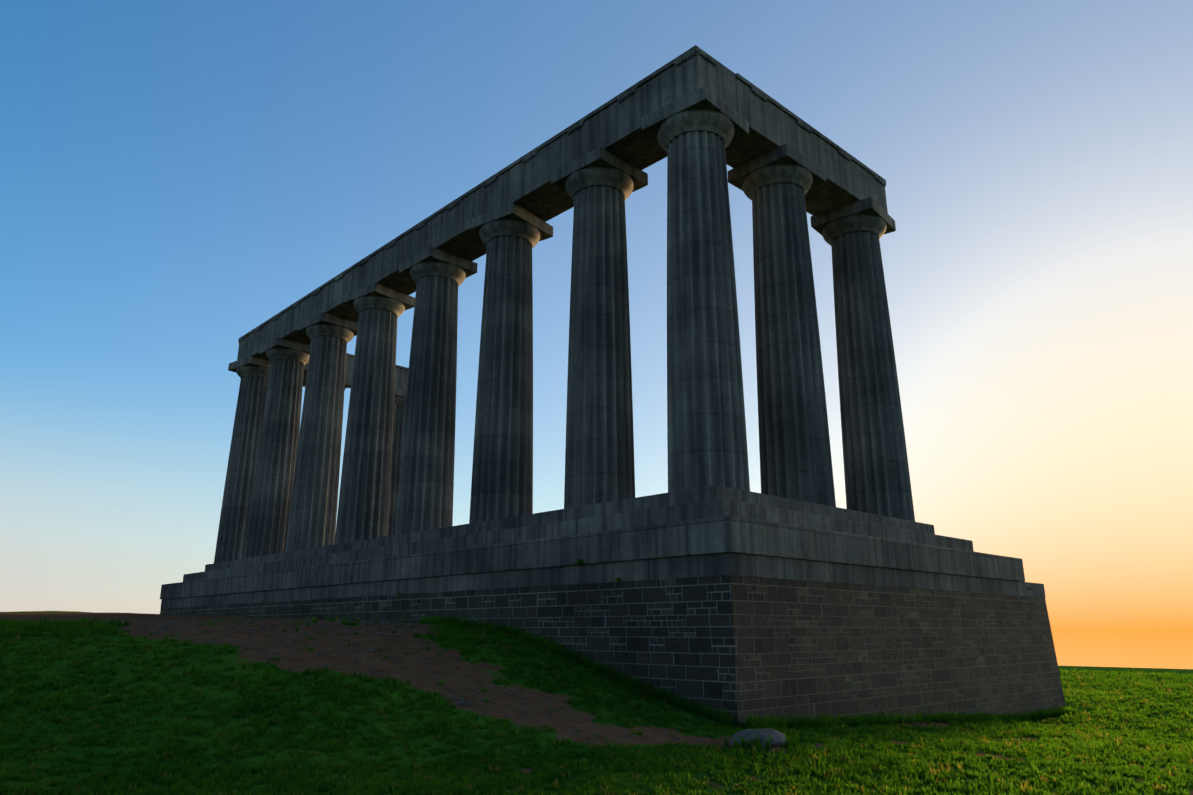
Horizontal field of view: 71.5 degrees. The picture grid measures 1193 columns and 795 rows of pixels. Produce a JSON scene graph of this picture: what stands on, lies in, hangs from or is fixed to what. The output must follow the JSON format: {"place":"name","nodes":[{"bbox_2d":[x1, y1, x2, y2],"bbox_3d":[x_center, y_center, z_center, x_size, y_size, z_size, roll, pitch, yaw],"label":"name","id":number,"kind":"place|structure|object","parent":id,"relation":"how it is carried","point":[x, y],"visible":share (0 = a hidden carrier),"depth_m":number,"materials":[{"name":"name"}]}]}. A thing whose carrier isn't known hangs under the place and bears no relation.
{"place":"outdoors","nodes":[
{"label":"outdoors","id":0,"kind":"place"},
{"bbox_2d":[303,376,351,390],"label":"doric column","id":1,"kind":"structure","parent":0,"point":[348,382],"depth_m":44.30,"materials":[{"name":"stone"}]},
{"bbox_2d":[0,611,1192,794],"bbox_3d":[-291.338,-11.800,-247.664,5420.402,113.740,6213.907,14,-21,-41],"label":"hill","id":2,"kind":"structure","parent":0,"point":[481,671],"depth_m":13.54,"materials":[{"name":"green plant"}]},
{"bbox_2d":[72,619,818,747],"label":"path pebbles","id":3,"kind":"object","parent":2,"relation":"on","point":[461,702],"visible":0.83,"depth_m":16.29,"materials":[{"name":"stone"}]},
{"bbox_2d":[0,612,1192,794],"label":"grass tufts","id":4,"kind":"object","parent":2,"relation":"on","point":[1096,747],"visible":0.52,"depth_m":11.81,"materials":[{"name":"green plant"}]},
{"bbox_2d":[160,575,1065,725],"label":"brick plinth wall","id":5,"kind":"structure","parent":2,"relation":"on","point":[740,648],"depth_m":18.13,"materials":[{"name":"grey brick"}]},
{"bbox_2d":[160,485,1024,598],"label":"stylobate steps","id":6,"kind":"structure","parent":5,"relation":"on","point":[714,519],"depth_m":20.39,"materials":[{"name":"stone"}]},
{"bbox_2d":[214,356,270,562],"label":"doric column","id":7,"kind":"structure","parent":6,"relation":"on","point":[252,372],"depth_m":40.12,"materials":[{"name":"stone"}]},
{"bbox_2d":[244,337,310,558],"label":"doric column","id":8,"kind":"structure","parent":6,"relation":"on","point":[268,523],"depth_m":37.59,"materials":[{"name":"stone"}]},
{"bbox_2d":[285,312,357,551],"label":"doric column","id":9,"kind":"structure","parent":6,"relation":"on","point":[313,513],"depth_m":34.58,"materials":[{"name":"stone"}]},
{"bbox_2d":[334,282,414,544],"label":"doric column","id":10,"kind":"structure","parent":6,"relation":"on","point":[364,496],"depth_m":31.57,"materials":[{"name":"stone"}]},
{"bbox_2d":[388,388,406,535],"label":"doric column","id":11,"kind":"structure","parent":6,"relation":"on","point":[399,407],"depth_m":45.80,"materials":[{"name":"stone"}]},
{"bbox_2d":[395,246,477,534],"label":"doric column","id":12,"kind":"structure","parent":6,"relation":"on","point":[426,480],"depth_m":28.54,"materials":[{"name":"stone"}]},
{"bbox_2d":[466,202,552,523],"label":"doric column","id":13,"kind":"structure","parent":6,"relation":"on","point":[511,235],"depth_m":25.51,"materials":[{"name":"stone"}]},
{"bbox_2d":[551,146,647,508],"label":"doric column","id":14,"kind":"structure","parent":6,"relation":"on","point":[599,185],"depth_m":22.48,"materials":[{"name":"stone"}]},
{"bbox_2d":[641,86,749,491],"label":"doric column","id":15,"kind":"structure","parent":6,"relation":"on","point":[694,134],"depth_m":19.89,"materials":[{"name":"stone"}]},
{"bbox_2d":[237,45,887,389],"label":"entablature","id":16,"kind":"structure","parent":15,"relation":"on","point":[613,125],"depth_m":25.59,"materials":[{"name":"stone"}]},
{"bbox_2d":[727,143,835,506],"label":"doric column","id":17,"kind":"structure","parent":6,"relation":"on","point":[775,185],"depth_m":22.36,"materials":[{"name":"stone"}]},
{"bbox_2d":[810,197,914,521],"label":"doric column","id":18,"kind":"structure","parent":6,"relation":"on","point":[876,472],"depth_m":25.22,"materials":[{"name":"stone"}]},
{"bbox_2d":[160,552,1045,608],"bbox_3d":[-3.209,7.895,32.550,15.906,0.419,33.540,14,-21,-41],"label":"stone ledge","id":19,"kind":"object","parent":5,"relation":"on","point":[725,564],"visible":0.57,"depth_m":19.69,"materials":[{"name":"grey stone"}]},
{"bbox_2d":[397,559,1074,749],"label":"wall weeds and verge grass","id":20,"kind":"object","parent":2,"relation":"on","point":[801,721],"visible":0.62,"depth_m":17.17,"materials":[{"name":"green plant"}]},
{"bbox_2d":[731,728,785,747],"bbox_3d":[2.542,5.346,12.964,0.888,0.319,0.607,-2,-16,6],"label":"boulder","id":21,"kind":"object","parent":2,"relation":"on","point":[778,739],"visible":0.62,"depth_m":12.84,"materials":[{"name":"stone"}]},
{"bbox_2d":[0,0,1192,668],"label":"sky","id":22,"kind":"structure","parent":0,"point":[176,176],"materials":[{"name":"blue"}]}
]}

